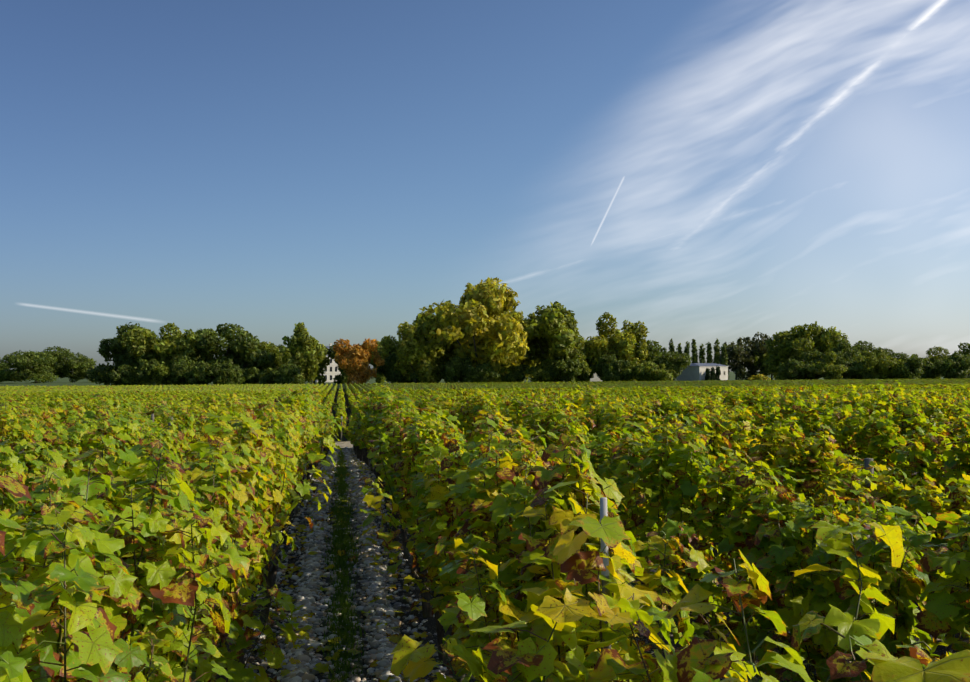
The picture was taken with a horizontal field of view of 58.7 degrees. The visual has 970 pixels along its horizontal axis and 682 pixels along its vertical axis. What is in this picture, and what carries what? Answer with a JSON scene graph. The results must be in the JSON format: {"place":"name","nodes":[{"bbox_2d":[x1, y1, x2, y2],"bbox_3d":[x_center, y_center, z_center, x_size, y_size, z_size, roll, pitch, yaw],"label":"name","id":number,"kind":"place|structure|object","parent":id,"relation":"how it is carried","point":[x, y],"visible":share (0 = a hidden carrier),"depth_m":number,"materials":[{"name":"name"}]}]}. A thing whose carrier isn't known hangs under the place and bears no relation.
{"place":"outdoors","nodes":[
{"label":"outdoors","id":0,"kind":"place"},
{"bbox_2d":[0,382,953,446],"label":"grapevines","id":1,"kind":"object","parent":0,"point":[420,398],"visible":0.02,"depth_m":14.82,"materials":[{"name":"plant"}]},
{"bbox_2d":[0,403,967,672],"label":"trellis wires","id":2,"kind":"object","parent":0,"point":[752,491],"visible":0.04,"depth_m":4.46,"materials":[{"name":"grey metal"}]},
{"bbox_2d":[0,380,969,565],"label":"vine leaves","id":3,"kind":"object","parent":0,"point":[245,460],"visible":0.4,"depth_m":5.77,"materials":[{"name":"green plant"}]},
{"bbox_2d":[0,383,969,676],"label":"grapevines","id":4,"kind":"object","parent":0,"point":[476,459],"visible":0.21,"depth_m":5.41,"materials":[{"name":"green plant"}]},
{"bbox_2d":[0,408,969,681],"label":"vine leaf petioles","id":5,"kind":"object","parent":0,"point":[464,542],"visible":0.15,"depth_m":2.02,"materials":[{"name":"green plant"}]},
{"bbox_2d":[0,416,969,681],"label":"vine canes","id":6,"kind":"object","parent":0,"point":[476,572],"visible":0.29,"depth_m":2.26,"materials":[{"name":"brown plant"}]},
{"bbox_2d":[0,371,969,438],"bbox_3d":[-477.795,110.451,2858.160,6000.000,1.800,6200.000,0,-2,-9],"label":"ground","id":7,"kind":"structure","parent":0,"point":[86,382],"depth_m":341.34,"materials":[{"name":"green plant"}]},
{"bbox_2d":[0,346,95,382],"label":"tree","id":8,"kind":"object","parent":7,"relation":"on","point":[30,360],"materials":[{"name":"green plant"}]},
{"bbox_2d":[51,357,93,382],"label":"tree","id":9,"kind":"object","parent":7,"relation":"on","point":[66,371],"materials":[{"name":"green plant"}]},
{"bbox_2d":[76,366,106,381],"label":"tree","id":10,"kind":"object","parent":7,"relation":"on","point":[89,380],"depth_m":419.31,"materials":[{"name":"green plant"}]},
{"bbox_2d":[109,364,140,384],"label":"bush","id":11,"kind":"object","parent":7,"relation":"on","point":[120,373],"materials":[{"name":"green plant"}]},
{"bbox_2d":[86,322,180,385],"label":"tree","id":12,"kind":"object","parent":7,"relation":"on","point":[114,348],"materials":[{"name":"green plant"}]},
{"bbox_2d":[125,358,159,384],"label":"bush","id":13,"kind":"object","parent":7,"relation":"on","point":[139,374],"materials":[{"name":"green plant"}]},
{"bbox_2d":[138,361,176,384],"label":"bush","id":14,"kind":"object","parent":7,"relation":"on","point":[162,370],"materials":[{"name":"green plant"}]},
{"bbox_2d":[119,323,216,384],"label":"tree","id":15,"kind":"object","parent":7,"relation":"on","point":[138,341],"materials":[{"name":"green plant"}]},
{"bbox_2d":[167,356,197,384],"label":"bush","id":16,"kind":"object","parent":7,"relation":"on","point":[179,369],"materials":[{"name":"green plant"}]},
{"bbox_2d":[187,360,220,384],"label":"bush","id":17,"kind":"object","parent":7,"relation":"on","point":[201,372],"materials":[{"name":"green plant"}]},
{"bbox_2d":[171,323,278,370],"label":"tree","id":18,"kind":"object","parent":7,"relation":"on","point":[241,345],"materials":[{"name":"green plant"}]},
{"bbox_2d":[210,358,244,384],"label":"bush","id":19,"kind":"object","parent":7,"relation":"on","point":[228,374],"visible":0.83,"depth_m":236.84,"materials":[{"name":"green plant"}]},
{"bbox_2d":[236,366,262,384],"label":"bush","id":20,"kind":"object","parent":7,"relation":"on","point":[249,374],"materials":[{"name":"green plant"}]},
{"bbox_2d":[240,341,289,370],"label":"tree","id":21,"kind":"object","parent":7,"relation":"on","point":[268,347],"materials":[{"name":"green plant"}]},
{"bbox_2d":[253,367,276,384],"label":"bush","id":22,"kind":"object","parent":7,"relation":"on","point":[264,377],"visible":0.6,"depth_m":240.79,"materials":[{"name":"green plant"}]},
{"bbox_2d":[274,344,292,360],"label":"tree","id":23,"kind":"object","parent":7,"relation":"on","point":[281,348],"visible":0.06,"depth_m":294.41,"materials":[{"name":"green plant"}]},
{"bbox_2d":[270,361,304,383],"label":"bush","id":24,"kind":"object","parent":7,"relation":"on","point":[284,373],"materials":[{"name":"green plant"}]},
{"bbox_2d":[281,322,323,382],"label":"tree","id":25,"kind":"object","parent":7,"relation":"on","point":[303,348],"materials":[{"name":"green plant"}]},
{"bbox_2d":[310,335,330,383],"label":"tree","id":26,"kind":"object","parent":7,"relation":"on","point":[322,364],"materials":[{"name":"green plant"}]},
{"bbox_2d":[310,343,340,381],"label":"chateau","id":27,"kind":"structure","parent":7,"relation":"on","point":[332,372],"depth_m":358.23,"materials":[{"name":"stone"}]},
{"bbox_2d":[327,345,349,383],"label":"tree","id":28,"kind":"object","parent":7,"relation":"on","point":[341,377],"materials":[{"name":"green plant"}]},
{"bbox_2d":[302,446,379,488],"bbox_3d":[-4.540,3.541,27.257,6.087,2.275,29.267,0,-2,-9],"label":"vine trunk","id":29,"kind":"object","parent":7,"relation":"on","point":[359,453],"visible":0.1,"depth_m":19.99,"materials":[{"name":"plant"}]},
{"bbox_2d":[325,415,358,448],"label":"vine leaves","id":30,"kind":"object","parent":7,"relation":"on","point":[351,436],"depth_m":31.85,"materials":[{"name":"green plant"}]},
{"bbox_2d":[333,338,384,386],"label":"tree","id":31,"kind":"object","parent":7,"relation":"on","point":[355,360],"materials":[{"name":"orange plant"}]},
{"bbox_2d":[366,341,385,382],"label":"tree","id":32,"kind":"object","parent":7,"relation":"on","point":[379,378],"visible":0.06,"depth_m":279.43,"materials":[{"name":"green plant"}]},
{"bbox_2d":[370,335,407,383],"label":"tree","id":33,"kind":"object","parent":7,"relation":"on","point":[387,343],"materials":[{"name":"green plant"}]},
{"bbox_2d":[376,353,407,382],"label":"tree","id":34,"kind":"object","parent":7,"relation":"on","point":[392,375],"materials":[{"name":"green plant"}]},
{"bbox_2d":[402,370,420,382],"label":"bush","id":35,"kind":"object","parent":7,"relation":"on","point":[413,376],"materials":[{"name":"green plant"}]},
{"bbox_2d":[394,321,444,382],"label":"tree","id":36,"kind":"object","parent":7,"relation":"on","point":[420,357],"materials":[{"name":"green plant"}]},
{"bbox_2d":[431,357,447,382],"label":"bush","id":37,"kind":"object","parent":7,"relation":"on","point":[440,368],"visible":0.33,"depth_m":239.88,"materials":[{"name":"green plant"}]},
{"bbox_2d":[411,311,479,381],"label":"tree","id":38,"kind":"object","parent":7,"relation":"on","point":[454,351],"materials":[{"name":"green plant"}]},
{"bbox_2d":[440,355,471,382],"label":"bush","id":39,"kind":"object","parent":7,"relation":"on","point":[455,366],"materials":[{"name":"green plant"}]},
{"bbox_2d":[416,277,529,382],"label":"tree","id":40,"kind":"object","parent":7,"relation":"on","point":[502,340],"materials":[{"name":"green plant"}]},
{"bbox_2d":[461,362,499,382],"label":"bush","id":41,"kind":"object","parent":7,"relation":"on","point":[472,375],"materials":[{"name":"green plant"}]},
{"bbox_2d":[0,383,969,405],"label":"vine hedge","id":42,"kind":"object","parent":7,"relation":"on","point":[346,393],"visible":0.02,"depth_m":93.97,"materials":[{"name":"green plant"}]},
{"bbox_2d":[0,378,969,393],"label":"vine hedge","id":43,"kind":"object","parent":7,"relation":"on","point":[321,387],"visible":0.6,"depth_m":166.43,"materials":[{"name":"green plant"}]},
{"bbox_2d":[0,393,969,427],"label":"vine leaves","id":44,"kind":"object","parent":7,"relation":"on","point":[340,408],"visible":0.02,"depth_m":70.63,"materials":[{"name":"green plant"}]},
{"bbox_2d":[25,397,965,681],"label":"trellis posts","id":45,"kind":"object","parent":7,"relation":"on","point":[605,513],"depth_m":2.00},
{"bbox_2d":[0,380,969,451],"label":"vine leaves","id":46,"kind":"object","parent":45,"relation":"attached to","point":[317,409],"visible":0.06,"depth_m":14.74,"materials":[{"name":"green plant"}]},
{"bbox_2d":[490,361,516,381],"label":"bush","id":47,"kind":"object","parent":7,"relation":"on","point":[503,368],"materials":[{"name":"green plant"}]},
{"bbox_2d":[492,310,540,382],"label":"tree","id":48,"kind":"object","parent":7,"relation":"on","point":[516,314],"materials":[{"name":"green plant"}]},
{"bbox_2d":[504,364,536,381],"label":"bush","id":49,"kind":"object","parent":7,"relation":"on","point":[518,374],"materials":[{"name":"green plant"}]},
{"bbox_2d":[530,362,559,381],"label":"bush","id":50,"kind":"object","parent":7,"relation":"on","point":[543,374],"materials":[{"name":"green plant"}]},
{"bbox_2d":[521,333,581,381],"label":"tree","id":51,"kind":"object","parent":7,"relation":"on","point":[533,379],"visible":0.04,"depth_m":284.31,"materials":[{"name":"green plant"}]},
{"bbox_2d":[521,301,594,381],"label":"tree","id":52,"kind":"object","parent":7,"relation":"on","point":[553,328],"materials":[{"name":"green plant"}]},
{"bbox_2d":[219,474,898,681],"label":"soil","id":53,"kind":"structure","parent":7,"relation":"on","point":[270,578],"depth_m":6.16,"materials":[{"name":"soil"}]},
{"bbox_2d":[0,405,969,681],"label":"vine leaves","id":54,"kind":"object","parent":53,"relation":"on","point":[98,655],"visible":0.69,"depth_m":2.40,"materials":[{"name":"green plant"}]},
{"bbox_2d":[390,433,969,681],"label":"vine leaves","id":55,"kind":"object","parent":54,"relation":"attached to","point":[683,665],"visible":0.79,"depth_m":1.75,"materials":[{"name":"green plant"}]},
{"bbox_2d":[0,381,969,681],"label":"plants","id":56,"kind":"object","parent":53,"relation":"on","point":[428,549],"visible":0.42,"depth_m":5.46,"materials":[{"name":"green plant"}]},
{"bbox_2d":[549,356,581,381],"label":"bush","id":57,"kind":"object","parent":7,"relation":"on","point":[568,367],"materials":[{"name":"green plant"}]},
{"bbox_2d":[573,351,594,381],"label":"bush","id":58,"kind":"object","parent":7,"relation":"on","point":[587,373],"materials":[{"name":"green plant"}]},
{"bbox_2d":[589,354,618,381],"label":"bush","id":59,"kind":"object","parent":7,"relation":"on","point":[604,360],"visible":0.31,"depth_m":246.44,"materials":[{"name":"green plant"}]},
{"bbox_2d":[582,312,648,380],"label":"tree","id":60,"kind":"object","parent":7,"relation":"on","point":[620,345],"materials":[{"name":"green plant"}]},
{"bbox_2d":[601,357,633,381],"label":"bush","id":61,"kind":"object","parent":7,"relation":"on","point":[616,370],"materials":[{"name":"green plant"}]},
{"bbox_2d":[631,361,654,380],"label":"bush","id":62,"kind":"object","parent":7,"relation":"on","point":[639,372],"visible":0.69,"depth_m":240.64,"materials":[{"name":"green plant"}]},
{"bbox_2d":[641,363,676,380],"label":"bush","id":63,"kind":"object","parent":7,"relation":"on","point":[655,372],"visible":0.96,"depth_m":237.88,"materials":[{"name":"green plant"}]},
{"bbox_2d":[634,340,690,379],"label":"tree","id":64,"kind":"object","parent":7,"relation":"on","point":[675,361],"visible":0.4,"depth_m":258.05,"materials":[{"name":"green plant"}]},
{"bbox_2d":[652,347,676,377],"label":"tree","id":65,"kind":"object","parent":7,"relation":"on","point":[661,351],"visible":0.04,"depth_m":301.99,"materials":[{"name":"green plant"}]},
{"bbox_2d":[668,339,674,380],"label":"tree","id":66,"kind":"object","parent":7,"relation":"on","point":[671,347],"visible":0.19,"depth_m":301.12,"materials":[{"name":"green plant"}]},
{"bbox_2d":[676,343,682,379],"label":"tree","id":67,"kind":"object","parent":7,"relation":"on","point":[679,348],"visible":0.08,"depth_m":301.08,"materials":[{"name":"green plant"}]},
{"bbox_2d":[684,341,689,358],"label":"tree","id":68,"kind":"object","parent":7,"relation":"on","point":[687,347],"visible":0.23,"depth_m":301.01,"materials":[{"name":"green plant"}]},
{"bbox_2d":[691,339,697,362],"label":"tree","id":69,"kind":"object","parent":7,"relation":"on","point":[694,357],"visible":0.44,"depth_m":301.04,"materials":[{"name":"green plant"}]},
{"bbox_2d":[699,344,705,362],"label":"tree","id":70,"kind":"object","parent":7,"relation":"on","point":[701,354],"visible":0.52,"depth_m":301.00,"materials":[{"name":"green plant"}]},
{"bbox_2d":[677,363,728,380],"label":"building","id":71,"kind":"structure","parent":7,"relation":"on","point":[693,371],"depth_m":268.98,"materials":[{"name":"stone"}]},
{"bbox_2d":[705,368,710,379],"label":"cypress","id":72,"kind":"object","parent":7,"relation":"on","point":[707,375],"visible":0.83,"depth_m":264.89,"materials":[{"name":"green plant"}]},
{"bbox_2d":[705,342,712,362],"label":"tree","id":73,"kind":"object","parent":7,"relation":"on","point":[709,355],"visible":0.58,"depth_m":301.24,"materials":[{"name":"green plant"}]},
{"bbox_2d":[710,367,715,379],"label":"cypress","id":74,"kind":"object","parent":7,"relation":"on","point":[712,373],"visible":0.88,"depth_m":266.07,"materials":[{"name":"green plant"}]},
{"bbox_2d":[713,338,719,363],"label":"tree","id":75,"kind":"object","parent":7,"relation":"on","point":[716,356],"visible":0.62,"depth_m":301.16,"materials":[{"name":"green plant"}]},
{"bbox_2d":[715,365,719,380],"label":"cypress","id":76,"kind":"object","parent":7,"relation":"on","point":[717,373],"visible":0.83,"depth_m":267.69,"materials":[{"name":"green plant"}]},
{"bbox_2d":[720,344,728,379],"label":"tree","id":77,"kind":"object","parent":7,"relation":"on","point":[724,358],"visible":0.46,"depth_m":301.21,"materials":[{"name":"green plant"}]},
{"bbox_2d":[719,338,754,379],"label":"tree","id":78,"kind":"object","parent":7,"relation":"on","point":[738,358],"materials":[{"name":"green plant"}]},
{"bbox_2d":[736,332,768,379],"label":"tree","id":79,"kind":"object","parent":7,"relation":"on","point":[753,369],"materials":[{"name":"green plant"}]},
{"bbox_2d":[748,374,770,379],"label":"bush","id":80,"kind":"object","parent":7,"relation":"on","point":[759,377],"visible":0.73,"depth_m":262.03,"materials":[{"name":"green plant"}]},
{"bbox_2d":[753,340,778,379],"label":"tree","id":81,"kind":"object","parent":7,"relation":"on","point":[761,359],"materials":[{"name":"green plant"}]},
{"bbox_2d":[776,359,808,379],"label":"bush","id":82,"kind":"object","parent":7,"relation":"on","point":[792,369],"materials":[{"name":"green plant"}]},
{"bbox_2d":[763,321,847,373],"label":"tree","id":83,"kind":"object","parent":7,"relation":"on","point":[784,346],"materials":[{"name":"green plant"}]},
{"bbox_2d":[803,361,821,379],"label":"tree","id":84,"kind":"object","parent":7,"relation":"on","point":[808,375],"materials":[{"name":"green plant"}]},
{"bbox_2d":[807,351,847,379],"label":"tree","id":85,"kind":"object","parent":7,"relation":"on","point":[827,368],"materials":[{"name":"green plant"}]},
{"bbox_2d":[799,341,864,378],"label":"tree","id":86,"kind":"object","parent":7,"relation":"on","point":[844,350],"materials":[{"name":"green plant"}]},
{"bbox_2d":[840,360,872,378],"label":"bush","id":87,"kind":"object","parent":7,"relation":"on","point":[853,372],"visible":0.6,"depth_m":241.29,"materials":[{"name":"green plant"}]},
{"bbox_2d":[848,340,888,358],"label":"tree","id":88,"kind":"object","parent":7,"relation":"on","point":[862,348],"visible":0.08,"depth_m":329.47,"materials":[{"name":"green plant"}]},
{"bbox_2d":[851,347,889,378],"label":"tree","id":89,"kind":"object","parent":7,"relation":"on","point":[870,362],"visible":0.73,"depth_m":240.67,"materials":[{"name":"green plant"}]},
{"bbox_2d":[876,355,906,378],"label":"tree","id":90,"kind":"object","parent":7,"relation":"on","point":[894,364],"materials":[{"name":"green plant"}]},
{"bbox_2d":[883,348,908,361],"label":"tree","id":91,"kind":"object","parent":7,"relation":"on","point":[904,356],"visible":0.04,"depth_m":342.51,"materials":[{"name":"green plant"}]},
{"bbox_2d":[896,355,925,378],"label":"tree","id":92,"kind":"object","parent":7,"relation":"on","point":[912,368],"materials":[{"name":"green plant"}]},
{"bbox_2d":[903,346,949,364],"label":"tree","id":93,"kind":"object","parent":7,"relation":"on","point":[934,351],"visible":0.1,"depth_m":342.44,"materials":[{"name":"green plant"}]},
{"bbox_2d":[919,361,941,378],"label":"tree","id":94,"kind":"object","parent":7,"relation":"on","point":[929,369],"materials":[{"name":"green plant"}]},
{"bbox_2d":[923,355,969,377],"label":"tree","id":95,"kind":"object","parent":7,"relation":"on","point":[931,359],"visible":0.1,"depth_m":344.38,"materials":[{"name":"green plant"}]},
{"bbox_2d":[934,353,969,378],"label":"tree","id":96,"kind":"object","parent":7,"relation":"on","point":[948,369],"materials":[{"name":"green plant"}]},
{"bbox_2d":[946,342,969,372],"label":"tree","id":97,"kind":"object","parent":7,"relation":"on","point":[966,350],"visible":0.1,"depth_m":335.96,"materials":[{"name":"green plant"}]},
{"bbox_2d":[0,0,969,373],"label":"sky","id":98,"kind":"structure","parent":0,"point":[704,171],"materials":[{"name":"blue"}]},
{"bbox_2d":[330,399,649,434],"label":"vine hedge","id":99,"kind":"object","parent":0,"point":[344,426],"depth_m":47.68,"materials":[{"name":"green plant"}]},
{"bbox_2d":[124,439,969,681],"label":"soil ground","id":100,"kind":"structure","parent":0,"point":[430,625],"depth_m":6.37,"materials":[{"name":"soil"}]},
{"bbox_2d":[219,447,449,681],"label":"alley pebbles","id":101,"kind":"object","parent":100,"relation":"on","point":[309,582],"visible":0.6,"depth_m":6.91,"materials":[{"name":"grey gravel"}]},
{"bbox_2d":[316,448,365,681],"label":"alley weeds","id":102,"kind":"object","parent":100,"relation":"on","point":[343,537],"visible":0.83,"depth_m":7.47,"materials":[{"name":"green plant"}]},
{"bbox_2d":[248,447,443,681],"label":"fallen leaves","id":103,"kind":"object","parent":100,"relation":"on","point":[323,668],"visible":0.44,"depth_m":6.44,"materials":[{"name":"plant"}]},
{"bbox_2d":[225,470,791,678],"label":"vine stocks","id":104,"kind":"object","parent":100,"relation":"on","point":[449,628],"visible":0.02,"depth_m":4.59,"materials":[{"name":"brown wood"}]},
{"bbox_2d":[216,489,946,678],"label":"vine stock arms","id":105,"kind":"object","parent":104,"relation":"attached to","point":[272,567],"visible":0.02,"depth_m":4.29},
{"bbox_2d":[443,446,861,681],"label":"plant stems","id":106,"kind":"object","parent":105,"relation":"attached to","point":[750,659],"visible":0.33,"depth_m":1.73,"materials":[{"name":"plant"}]},
{"bbox_2d":[438,435,864,681],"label":"vine leaf petioles","id":107,"kind":"object","parent":106,"relation":"attached to","point":[740,581],"visible":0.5,"depth_m":1.69,"materials":[{"name":"green plant"}]},
{"bbox_2d":[590,373,602,380],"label":"white house","id":108,"kind":"structure","parent":0,"point":[596,377],"depth_m":326.94,"materials":[{"name":"stone"}]}
]}

